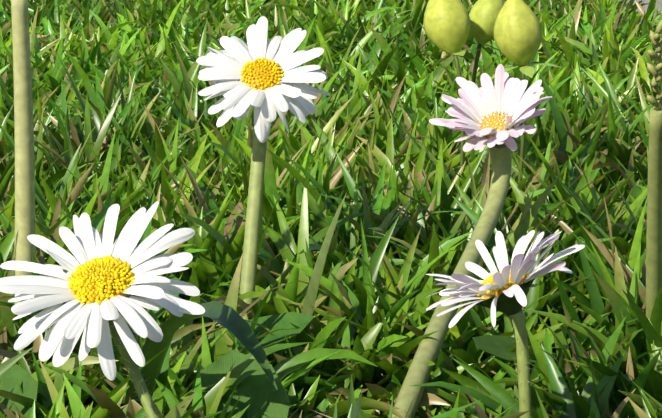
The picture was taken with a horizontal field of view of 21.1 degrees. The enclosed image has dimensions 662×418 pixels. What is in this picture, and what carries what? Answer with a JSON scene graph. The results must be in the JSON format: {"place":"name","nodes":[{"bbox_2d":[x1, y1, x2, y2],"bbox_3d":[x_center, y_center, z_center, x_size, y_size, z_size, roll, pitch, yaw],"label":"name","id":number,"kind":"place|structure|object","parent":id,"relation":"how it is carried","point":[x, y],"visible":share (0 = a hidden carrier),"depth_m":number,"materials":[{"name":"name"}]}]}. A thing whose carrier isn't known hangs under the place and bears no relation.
{"place":"outdoors","nodes":[
{"label":"outdoors","id":0,"kind":"place"},
{"bbox_2d":[618,0,661,27],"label":"path paving","id":1,"kind":"structure","parent":0,"point":[658,5],"depth_m":9.42,"materials":[{"name":"stone"}]},
{"label":"ground","id":2,"kind":"structure","parent":0,"visible":0},
{"bbox_2d":[11,0,35,318],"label":"stem","id":3,"kind":"object","parent":2,"relation":"on","point":[24,247],"depth_m":3.14,"materials":[{"name":"plant"}]},
{"bbox_2d":[0,201,204,417],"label":"daisy","id":4,"kind":"object","parent":2,"relation":"on","point":[98,283],"visible":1,"depth_m":2.10,"materials":[{"name":"white plant"}]},
{"bbox_2d":[196,16,330,319],"bbox_3d":[-0.129,-0.023,3.350,0.255,0.658,0.328,0,11,1],"label":"daisy","id":5,"kind":"object","parent":2,"relation":"on","point":[263,76],"visible":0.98,"depth_m":3.34,"materials":[{"name":"white plant"}]},
{"bbox_2d":[0,193,611,417],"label":"grass blades","id":6,"kind":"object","parent":2,"relation":"on","point":[233,321],"depth_m":2.47,"materials":[{"name":"green plant"}]},
{"bbox_2d":[0,267,641,417],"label":"leaves","id":7,"kind":"object","parent":2,"relation":"on","point":[262,396],"visible":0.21,"depth_m":2.65,"materials":[{"name":"green plant"}]},
{"bbox_2d":[0,43,661,417],"bbox_3d":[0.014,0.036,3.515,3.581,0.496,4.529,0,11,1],"label":"grass","id":8,"kind":"structure","parent":2,"relation":"on","point":[412,209],"depth_m":3.53,"materials":[{"name":"green plant"}]},
{"bbox_2d":[0,0,661,133],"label":"grass","id":9,"kind":"structure","parent":2,"relation":"on","point":[390,43],"depth_m":7.20,"materials":[{"name":"green plant"}]},
{"bbox_2d":[423,0,490,172],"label":"bud","id":10,"kind":"object","parent":2,"relation":"on","point":[447,26],"visible":0.77,"depth_m":4.22,"materials":[{"name":"plant"}]},
{"bbox_2d":[392,64,551,417],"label":"pink daisy","id":11,"kind":"object","parent":2,"relation":"on","point":[492,117],"visible":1,"depth_m":3.40,"materials":[{"name":"green plant"}]},
{"bbox_2d":[464,0,503,151],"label":"bud","id":12,"kind":"object","parent":2,"relation":"on","point":[483,14],"visible":0.5,"depth_m":4.32,"materials":[{"name":"plant"}]},
{"bbox_2d":[425,230,584,417],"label":"daisy","id":13,"kind":"object","parent":2,"relation":"on","point":[505,290],"visible":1,"depth_m":2.43,"materials":[{"name":"white plant"}]},
{"bbox_2d":[491,0,561,208],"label":"bud","id":14,"kind":"object","parent":2,"relation":"on","point":[517,33],"visible":0.75,"depth_m":4.10,"materials":[{"name":"plant"}]},
{"bbox_2d":[646,20,661,319],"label":"stem","id":15,"kind":"object","parent":2,"relation":"on","point":[654,244],"depth_m":2.93,"materials":[{"name":"green plant"}]}
]}

